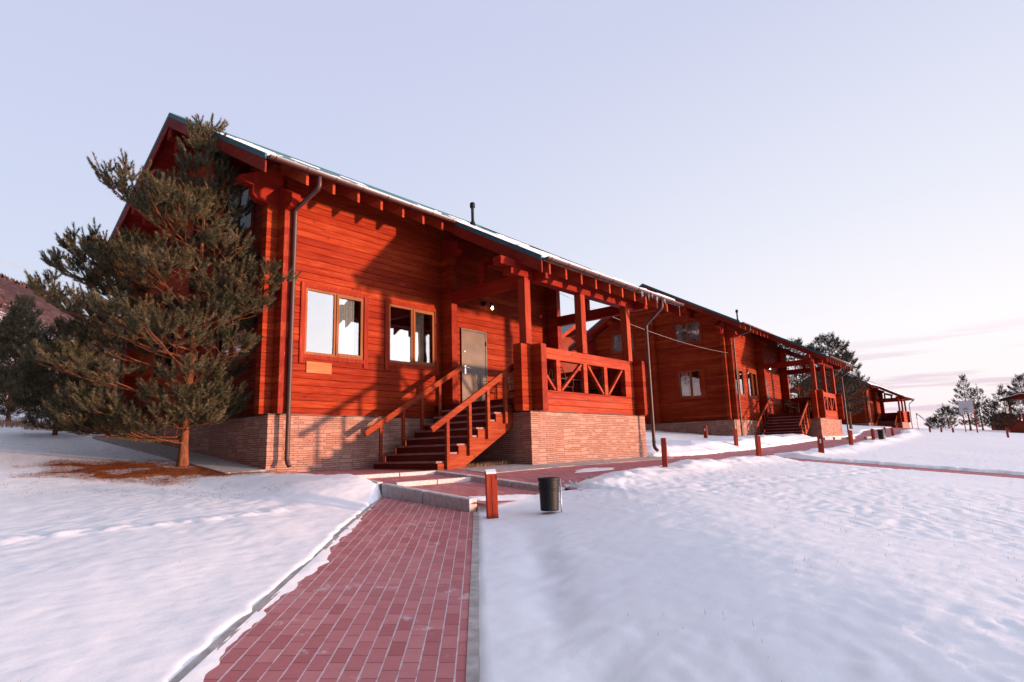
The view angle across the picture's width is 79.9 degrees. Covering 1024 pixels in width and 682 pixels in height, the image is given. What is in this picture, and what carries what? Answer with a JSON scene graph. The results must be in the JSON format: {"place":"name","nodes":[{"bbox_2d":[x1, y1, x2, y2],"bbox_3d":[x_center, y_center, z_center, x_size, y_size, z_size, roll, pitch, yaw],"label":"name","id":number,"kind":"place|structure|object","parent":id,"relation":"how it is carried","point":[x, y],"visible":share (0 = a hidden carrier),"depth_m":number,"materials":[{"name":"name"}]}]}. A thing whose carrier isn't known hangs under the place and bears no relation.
{"place":"outdoors","nodes":[
{"label":"outdoors","id":0,"kind":"place"},
{"bbox_2d":[0,277,125,393],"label":"hill","id":1,"kind":"structure","parent":0,"point":[9,290],"depth_m":153.05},
{"bbox_2d":[1,260,110,295],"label":"cable","id":2,"kind":"object","parent":1,"relation":"on","point":[38,272],"visible":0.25,"depth_m":73.03,"materials":[{"name":"black"}]},
{"bbox_2d":[0,273,118,393],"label":"hillside wood","id":3,"kind":"object","parent":1,"relation":"on","point":[2,298],"visible":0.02,"depth_m":165.13,"materials":[{"name":"green plant"}]},
{"bbox_2d":[203,497,473,681],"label":"brick path","id":4,"kind":"structure","parent":0,"point":[383,595],"depth_m":4.18,"materials":[{"name":"red brick"}]},
{"bbox_2d":[169,496,382,681],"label":"path edging","id":5,"kind":"object","parent":4,"relation":"on","point":[220,641],"visible":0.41,"depth_m":4.07,"materials":[{"name":"grey concrete"}]},
{"bbox_2d":[180,503,375,681],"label":"snow film","id":6,"kind":"object","parent":4,"relation":"on","point":[203,668],"visible":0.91,"depth_m":4.08,"materials":[{"name":"white snow"}]},
{"bbox_2d":[292,469,415,474],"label":"terrace paving","id":7,"kind":"structure","parent":0,"point":[353,472],"depth_m":11.94,"materials":[{"name":"red brick"}]},
{"bbox_2d":[367,474,458,483],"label":"forecourt step paving","id":8,"kind":"structure","parent":0,"point":[391,480],"depth_m":10.60,"materials":[{"name":"red brick"}]},
{"bbox_2d":[407,481,538,503],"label":"forecourt paving","id":9,"kind":"structure","parent":0,"point":[469,488],"depth_m":9.71,"materials":[{"name":"red brick"}]},
{"bbox_2d":[464,460,509,467],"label":"dry grass","id":10,"kind":"structure","parent":0,"point":[481,465],"depth_m":12.95,"materials":[{"name":"brown plant"}]},
{"bbox_2d":[507,371,514,397],"bbox_3d":[0.193,1.304,16.815,0.584,0.995,0.568,4,-12,-29],"label":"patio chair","id":11,"kind":"object","parent":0,"point":[511,384],"visible":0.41,"depth_m":16.82,"materials":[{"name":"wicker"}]},
{"bbox_2d":[0,399,1023,681],"bbox_3d":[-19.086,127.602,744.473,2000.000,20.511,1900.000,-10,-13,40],"label":"snow ground","id":12,"kind":"structure","parent":0,"point":[154,581],"depth_m":5.14,"materials":[{"name":"white snow"}]},
{"bbox_2d":[0,291,51,405],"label":"scots pine","id":13,"kind":"object","parent":12,"relation":"on","point":[21,301],"visible":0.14,"depth_m":27.41,"materials":[{"name":"green plant"}]},
{"bbox_2d":[0,302,54,421],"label":"scots pine","id":14,"kind":"object","parent":12,"relation":"on","point":[9,330],"visible":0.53,"depth_m":21.32,"materials":[{"name":"green plant"}]},
{"bbox_2d":[0,402,104,434],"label":"dry grass","id":15,"kind":"structure","parent":12,"relation":"on","point":[13,424],"depth_m":19.25,"materials":[{"name":"brown plant"}]},
{"bbox_2d":[7,313,115,434],"bbox_3d":[-12.981,1.087,17.435,2.656,3.849,2.297,-5,-11,17],"label":"scots pine","id":16,"kind":"object","parent":12,"relation":"on","point":[37,380],"visible":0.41,"depth_m":16.97,"materials":[{"name":"green plant"}]},
{"bbox_2d":[73,323,119,385],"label":"scots pine","id":17,"kind":"object","parent":12,"relation":"on","point":[101,355],"visible":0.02,"depth_m":45.77,"materials":[{"name":"green plant"}]},
{"bbox_2d":[74,330,122,396],"bbox_3d":[-21.559,1.424,32.954,2.965,5.141,3.170,-3,-10,10],"label":"scots pine","id":18,"kind":"object","parent":12,"relation":"on","point":[110,379],"visible":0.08,"depth_m":32.32,"materials":[{"name":"green plant"}]},
{"bbox_2d":[0,437,286,499],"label":"leaf bits","id":19,"kind":"object","parent":12,"relation":"on","point":[121,473],"visible":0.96,"depth_m":10.05,"materials":[{"name":"brown plant"}]},
{"bbox_2d":[10,458,280,484],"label":"pine litter","id":20,"kind":"object","parent":12,"relation":"on","point":[133,473],"visible":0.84,"depth_m":11.20,"materials":[{"name":"brown plant"}]},
{"bbox_2d":[13,112,301,466],"bbox_3d":[-7.047,-1.147,12.640,5.476,8.073,3.841,-2,-10,4],"label":"scots pine","id":21,"kind":"object","parent":12,"relation":"on","point":[101,407],"visible":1,"depth_m":12.03,"materials":[{"name":"green plant"}]},
{"bbox_2d":[52,462,266,481],"bbox_3d":[-6.854,2.380,10.897,5.000,0.632,4.180,-10,-13,40],"label":"needle mat","id":22,"kind":"object","parent":12,"relation":"on","point":[140,475],"visible":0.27,"depth_m":11.28,"materials":[{"name":"brown plant"}]},
{"bbox_2d":[92,436,265,473],"bbox_3d":[-8.140,2.688,14.297,8.200,1.261,0.778,-10,-13,40],"label":"concrete apron","id":23,"kind":"object","parent":12,"relation":"on","point":[205,462],"visible":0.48,"depth_m":13.42,"materials":[{"name":"grey concrete"}]},
{"bbox_2d":[368,479,382,493],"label":"kerb stone","id":24,"kind":"object","parent":12,"relation":"on","point":[379,483],"visible":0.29,"depth_m":9.67,"materials":[{"name":"concrete"}]},
{"bbox_2d":[356,473,398,478],"bbox_3d":[-2.340,2.388,10.518,0.100,0.200,0.920,-10,-13,40],"label":"kerb stone","id":25,"kind":"object","parent":12,"relation":"on","point":[366,476],"visible":0.34,"depth_m":10.53,"materials":[{"name":"concrete"}]},
{"bbox_2d":[96,112,683,472],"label":"timber house","id":26,"kind":"structure","parent":12,"relation":"on","point":[398,332],"depth_m":14.39,"materials":[{"name":"wood"}]},
{"bbox_2d":[149,323,177,388],"bbox_3d":[-9.454,0.367,16.617,1.660,1.740,0.075,-10,-13,40],"label":"window","id":27,"kind":"structure","parent":26,"relation":"in","point":[163,361],"depth_m":16.60,"materials":[{"name":"brown glass"}]},
{"bbox_2d":[157,213,184,284],"bbox_3d":[-9.534,-2.606,17.142,1.680,1.780,0.075,-10,-13,40],"label":"window","id":28,"kind":"structure","parent":26,"relation":"in","point":[168,244],"depth_m":17.12,"materials":[{"name":"brown glass"}]},
{"bbox_2d":[214,291,250,366],"bbox_3d":[-6.407,-0.190,14.008,1.660,1.740,0.075,-10,-13,40],"label":"window","id":29,"kind":"structure","parent":26,"relation":"in","point":[220,343],"depth_m":13.93,"materials":[{"name":"brown glass"}]},
{"bbox_2d":[220,178,254,248],"bbox_3d":[-6.502,-3.160,14.545,1.680,1.780,0.075,-10,-13,40],"label":"window","id":30,"kind":"structure","parent":26,"relation":"in","point":[249,220],"depth_m":14.39,"materials":[{"name":"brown glass"}]},
{"bbox_2d":[298,281,368,368],"bbox_3d":[-3.984,-0.308,13.687,0.159,1.760,1.730,-10,-13,40],"label":"window","id":31,"kind":"structure","parent":26,"relation":"in","point":[343,302],"depth_m":13.84,"materials":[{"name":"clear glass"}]},
{"bbox_2d":[384,298,438,374],"bbox_3d":[-2.499,-0.073,15.306,0.075,1.740,1.710,-10,-13,40],"label":"window","id":32,"kind":"structure","parent":26,"relation":"in","point":[419,330],"depth_m":15.40,"materials":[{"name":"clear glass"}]},
{"bbox_2d":[463,330,485,401],"bbox_3d":[-1.008,0.768,16.778,0.120,2.071,0.909,-10,-13,40],"label":"door","id":33,"kind":"structure","parent":26,"relation":"in","point":[474,361],"depth_m":16.79,"materials":[{"name":"grey metal"}]},
{"bbox_2d":[548,367,573,391],"bbox_3d":[1.303,1.182,16.319,0.568,0.995,0.584,-8,-12,30],"label":"patio chair","id":34,"kind":"object","parent":26,"relation":"on","point":[567,387],"visible":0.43,"depth_m":16.23,"materials":[{"name":"metal"}]},
{"bbox_2d":[551,378,581,392],"bbox_3d":[1.376,1.470,17.207,0.800,0.735,1.100,-10,-13,40],"label":"patio table","id":35,"kind":"object","parent":26,"relation":"on","point":[574,380],"visible":0.07,"depth_m":17.34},
{"bbox_2d":[587,371,601,394],"bbox_3d":[2.328,1.324,17.280,0.584,0.995,0.568,-6,-11,21],"label":"patio chair","id":36,"kind":"object","parent":26,"relation":"on","point":[596,389],"visible":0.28,"depth_m":17.11,"materials":[{"name":"metal"}]},
{"bbox_2d":[382,483,426,502],"bbox_3d":[-1.631,2.341,9.306,0.960,0.327,0.150,-10,-13,40],"label":"kerb stone","id":37,"kind":"object","parent":12,"relation":"on","point":[400,492],"visible":0.63,"depth_m":9.24,"materials":[{"name":"concrete"}]},
{"bbox_2d":[393,479,436,485],"bbox_3d":[-1.569,2.375,9.945,0.100,0.200,0.840,-10,-13,40],"label":"kerb stone","id":38,"kind":"object","parent":12,"relation":"on","point":[419,482],"visible":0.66,"depth_m":9.92,"materials":[{"name":"concrete"}]},
{"bbox_2d":[398,470,434,475],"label":"kerb stone","id":39,"kind":"object","parent":12,"relation":"on","point":[416,473],"visible":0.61,"depth_m":11.14,"materials":[{"name":"concrete"}]},
{"bbox_2d":[423,490,476,513],"bbox_3d":[-0.891,2.296,8.659,0.960,0.327,0.150,-10,-13,40],"label":"kerb stone","id":40,"kind":"object","parent":12,"relation":"on","point":[451,501],"visible":0.7,"depth_m":8.56,"materials":[{"name":"concrete"}]},
{"bbox_2d":[431,470,470,476],"bbox_3d":[-1.122,2.547,11.284,1.000,0.322,0.150,-10,-13,40],"label":"kerb stone","id":41,"kind":"object","parent":12,"relation":"on","point":[446,473],"visible":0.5,"depth_m":11.22,"materials":[{"name":"concrete"}]},
{"bbox_2d":[436,477,470,483],"bbox_3d":[-1.016,2.471,10.571,0.100,0.200,0.800,-10,-13,40],"label":"kerb stone","id":42,"kind":"object","parent":12,"relation":"on","point":[453,480],"visible":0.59,"depth_m":10.52,"materials":[{"name":"concrete"}]},
{"bbox_2d":[466,511,478,681],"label":"path edging","id":43,"kind":"object","parent":12,"relation":"on","point":[472,669],"visible":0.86,"depth_m":4.18,"materials":[{"name":"grey concrete"}]},
{"bbox_2d":[468,475,514,486],"bbox_3d":[-0.352,2.495,10.611,1.000,0.330,0.150,-10,-13,40],"label":"kerb stone","id":44,"kind":"object","parent":12,"relation":"on","point":[500,482],"visible":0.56,"depth_m":10.45,"materials":[{"name":"concrete"}]},
{"bbox_2d":[485,469,498,518],"bbox_3d":[-0.254,2.107,7.794,0.142,0.922,0.102,-1,-8,-11],"label":"wooden bollard","id":45,"kind":"object","parent":12,"relation":"on","point":[491,491],"visible":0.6,"depth_m":7.77,"materials":[{"name":"red wood"}]},
{"bbox_2d":[512,481,564,491],"bbox_3d":[0.418,2.447,9.937,1.000,0.330,0.150,-10,-13,40],"label":"kerb stone","id":46,"kind":"object","parent":12,"relation":"on","point":[526,485],"visible":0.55,"depth_m":10.02,"materials":[{"name":"concrete"}]},
{"bbox_2d":[537,477,561,511],"bbox_3d":[0.489,2.076,7.856,0.304,0.628,0.288,-2,-10,0],"label":"litter bin","id":47,"kind":"object","parent":12,"relation":"on","point":[548,488],"visible":0.98,"depth_m":7.78,"materials":[{"name":"black metal"}]},
{"bbox_2d":[561,324,590,372],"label":"gable cabin","id":48,"kind":"object","parent":12,"relation":"on","point":[568,333],"visible":0.08,"depth_m":49.46,"materials":[{"name":"red wood"}]},
{"bbox_2d":[661,438,667,466],"bbox_3d":[3.099,2.419,12.379,0.109,0.900,0.165,-4,-9,17],"label":"wooden bollard","id":49,"kind":"object","parent":12,"relation":"on","point":[664,452],"visible":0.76,"depth_m":12.33,"materials":[{"name":"red wood"}]},
{"bbox_2d":[703,425,707,437],"bbox_3d":[9.099,4.426,28.727,0.165,0.920,0.109,-8,-10,30],"label":"wooden bollard","id":50,"kind":"object","parent":12,"relation":"on","point":[705,431],"visible":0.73,"depth_m":28.71,"materials":[{"name":"red wood"}]},
{"bbox_2d":[568,283,854,436],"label":"timber house","id":51,"kind":"structure","parent":12,"relation":"on","point":[741,385],"depth_m":34.03,"materials":[{"name":"red wood"}]},
{"bbox_2d":[610,323,635,356],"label":"window","id":52,"kind":"structure","parent":51,"relation":"in","point":[617,338],"depth_m":36.56,"materials":[{"name":"brown glass"}]},
{"bbox_2d":[560,293,725,352],"bbox_3d":[6.389,-0.371,25.718,0.011,0.399,16.283,-9,-13,37],"label":"cable","id":53,"kind":"object","parent":51,"relation":"attached to","point":[652,332],"visible":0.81,"depth_m":25.70,"materials":[{"name":"black rubber"}]},
{"bbox_2d":[672,315,702,347],"bbox_3d":[9.720,-0.586,33.859,1.680,1.780,0.159,-10,-13,38],"label":"window","id":54,"kind":"structure","parent":51,"relation":"in","point":[697,325],"depth_m":33.82,"materials":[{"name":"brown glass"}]},
{"bbox_2d":[676,367,707,401],"bbox_3d":[9.815,2.384,33.322,1.660,1.740,0.159,-10,-13,38],"label":"window","id":55,"kind":"structure","parent":51,"relation":"in","point":[684,377],"depth_m":33.50,"materials":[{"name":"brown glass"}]},
{"bbox_2d":[735,367,746,399],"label":"window","id":56,"kind":"structure","parent":51,"relation":"in","point":[741,380],"depth_m":33.37,"materials":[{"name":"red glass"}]},
{"bbox_2d":[746,369,759,400],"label":"window","id":57,"kind":"structure","parent":51,"relation":"in","point":[752,381],"depth_m":34.72,"materials":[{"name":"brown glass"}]},
{"bbox_2d":[766,381,770,414],"bbox_3d":[15.070,3.373,36.241,0.081,2.071,0.911,-10,-13,41],"label":"door","id":58,"kind":"structure","parent":51,"relation":"in","point":[766,381],"depth_m":36.49,"materials":[{"name":"grey glass"}]},
{"bbox_2d":[783,398,796,410],"bbox_3d":[16.435,3.880,36.145,0.584,0.995,0.568,4,-12,-29],"label":"patio chair","id":59,"kind":"object","parent":51,"relation":"on","point":[789,407],"visible":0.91,"depth_m":36.04,"materials":[{"name":"wood"}]},
{"bbox_2d":[797,402,810,412],"bbox_3d":[17.618,4.046,36.537,0.800,0.735,1.100,-10,-13,40],"label":"patio table","id":60,"kind":"object","parent":51,"relation":"on","point":[802,403],"visible":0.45,"depth_m":36.37,"materials":[{"name":"wood"}]},
{"bbox_2d":[733,429,738,445],"bbox_3d":[7.727,3.470,21.087,0.102,0.898,0.165,-2,-8,1],"label":"wooden bollard","id":61,"kind":"object","parent":12,"relation":"on","point":[735,435],"visible":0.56,"depth_m":21.04,"materials":[{"name":"red wood"}]},
{"bbox_2d":[754,435,761,456],"bbox_3d":[6.495,2.910,16.093,0.102,0.858,0.165,-1,-11,3],"label":"wooden bollard","id":62,"kind":"object","parent":12,"relation":"on","point":[758,445],"visible":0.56,"depth_m":16.06,"materials":[{"name":"red wood"}]},
{"bbox_2d":[777,337,819,397],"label":"scots pine","id":63,"kind":"object","parent":12,"relation":"on","point":[801,380],"visible":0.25,"depth_m":56.27,"materials":[{"name":"green plant"}]},
{"bbox_2d":[817,434,824,452],"bbox_3d":[9.389,3.272,18.570,0.165,0.860,0.109,-6,-10,26],"label":"wooden bollard","id":64,"kind":"object","parent":12,"relation":"on","point":[820,442],"visible":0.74,"depth_m":18.55,"materials":[{"name":"red wood"}]},
{"bbox_2d":[823,437,832,439],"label":"kerb stone","id":65,"kind":"object","parent":12,"relation":"on","point":[827,438],"visible":0.49,"depth_m":29.65,"materials":[{"name":"concrete"}]},
{"bbox_2d":[806,332,863,412],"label":"scots pine","id":66,"kind":"object","parent":12,"relation":"on","point":[835,345],"visible":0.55,"depth_m":50.88,"materials":[{"name":"green plant"}]},
{"bbox_2d":[826,349,870,428],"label":"scots pine","id":67,"kind":"object","parent":12,"relation":"on","point":[857,368],"visible":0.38,"depth_m":59.90,"materials":[{"name":"green plant"}]},
{"bbox_2d":[848,430,853,444],"bbox_3d":[12.426,3.692,22.410,0.102,0.858,0.165,-2,-8,7],"label":"wooden bollard","id":68,"kind":"object","parent":12,"relation":"on","point":[850,436],"visible":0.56,"depth_m":22.37,"materials":[{"name":"red wood"}]},
{"bbox_2d":[790,370,913,427],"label":"timber house","id":69,"kind":"structure","parent":12,"relation":"on","point":[873,412],"depth_m":82.62,"materials":[{"name":"red wood"}]},
{"bbox_2d":[870,402,874,414],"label":"window","id":70,"kind":"structure","parent":69,"relation":"in","point":[871,403],"depth_m":82.95,"materials":[{"name":"brown glass"}]},
{"bbox_2d":[870,429,874,439],"bbox_3d":[16.419,4.399,27.781,0.102,0.818,0.165,-3,-11,11],"label":"wooden bollard","id":71,"kind":"object","parent":12,"relation":"on","point":[872,434],"visible":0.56,"depth_m":27.75,"materials":[{"name":"red wood"}]},
{"bbox_2d":[877,430,885,440],"bbox_3d":[16.207,4.207,26.791,0.304,0.628,0.288,-2,-10,0],"label":"litter bin","id":72,"kind":"object","parent":12,"relation":"on","point":[881,434],"visible":0.99,"depth_m":26.72,"materials":[{"name":"black metal"}]},
{"bbox_2d":[916,413,934,428],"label":"slide","id":73,"kind":"object","parent":12,"relation":"on","point":[923,419],"visible":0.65,"depth_m":70.26,"materials":[{"name":"metal"}]},
{"bbox_2d":[924,415,941,428],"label":"scots pine","id":74,"kind":"object","parent":12,"relation":"on","point":[932,421],"visible":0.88,"depth_m":77.54,"materials":[{"name":"green plant"}]},
{"bbox_2d":[932,405,959,428],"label":"scots pine","id":75,"kind":"object","parent":12,"relation":"on","point":[950,418],"visible":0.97,"depth_m":76.81,"materials":[{"name":"green plant"}]},
{"bbox_2d":[948,373,980,430],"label":"scots pine","id":76,"kind":"object","parent":12,"relation":"on","point":[962,394],"visible":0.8,"depth_m":62.51,"materials":[{"name":"green plant"}]},
{"bbox_2d":[958,400,977,432],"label":"basketball hoop","id":77,"kind":"object","parent":12,"relation":"on","point":[966,406],"visible":0.98,"depth_m":52.97,"materials":[{"name":"metal"}]},
{"bbox_2d":[969,383,991,430],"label":"scots pine","id":78,"kind":"object","parent":12,"relation":"on","point":[979,390],"visible":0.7,"depth_m":66.34,"materials":[{"name":"green plant"}]},
{"bbox_2d":[981,398,1003,429],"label":"scots pine","id":79,"kind":"object","parent":12,"relation":"on","point":[989,405],"visible":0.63,"depth_m":68.88,"materials":[{"name":"green plant"}]},
{"bbox_2d":[990,413,1014,430],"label":"shed","id":80,"kind":"structure","parent":12,"relation":"on","point":[1002,424],"depth_m":69.87,"materials":[{"name":"brown wood"}]},
{"bbox_2d":[989,384,1019,431],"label":"scots pine","id":81,"kind":"object","parent":12,"relation":"on","point":[1000,393],"visible":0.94,"depth_m":62.08,"materials":[{"name":"green plant"}]},
{"bbox_2d":[1000,393,1023,423],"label":"gazebo","id":82,"kind":"object","parent":12,"relation":"on","point":[1018,396],"visible":0.36,"depth_m":62.13,"materials":[{"name":"red wood"}]},
{"bbox_2d":[1006,372,1023,418],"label":"scots pine","id":83,"kind":"object","parent":12,"relation":"on","point":[1014,388],"visible":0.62,"depth_m":65.14,"materials":[{"name":"green plant"}]},
{"bbox_2d":[1009,421,1023,432],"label":"shed","id":84,"kind":"structure","parent":12,"relation":"on","point":[1017,427],"depth_m":58.23,"materials":[{"name":"red wood"}]},
{"bbox_2d":[0,0,1023,429],"label":"sky","id":85,"kind":"structure","parent":0,"point":[853,170],"materials":[{"name":"blue"}]},
{"bbox_2d":[363,428,913,489],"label":"terrace road","id":86,"kind":"structure","parent":0,"point":[566,474],"depth_m":14.12,"materials":[{"name":"red brick"}]},
{"bbox_2d":[458,464,526,469],"bbox_3d":[-0.336,2.735,12.666,0.430,0.314,1.875,-10,-13,40],"label":"concrete apron","id":87,"kind":"object","parent":86,"relation":"on","point":[486,467],"visible":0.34,"depth_m":12.71,"materials":[{"name":"grey concrete"}]},
{"bbox_2d":[468,456,669,472],"bbox_3d":[1.803,2.986,14.314,0.585,0.384,7.400,-10,-13,40],"label":"concrete apron","id":88,"kind":"object","parent":86,"relation":"on","point":[527,467],"visible":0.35,"depth_m":13.54,"materials":[{"name":"grey concrete"}]},
{"bbox_2d":[562,476,590,486],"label":"snow crumbs","id":89,"kind":"object","parent":86,"relation":"on","point":[567,485],"visible":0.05,"depth_m":10.10,"materials":[{"name":"white snow"}]},
{"bbox_2d":[575,468,612,472],"bbox_3d":[1.716,2.684,12.690,0.528,0.089,1.800,-10,-13,40],"label":"snow smear","id":90,"kind":"object","parent":86,"relation":"on","point":[590,469],"visible":0.92,"depth_m":12.54},
{"bbox_2d":[782,457,1023,478],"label":"field path","id":91,"kind":"structure","parent":0,"point":[936,470],"depth_m":15.36,"materials":[{"name":"red brick"}]}
]}

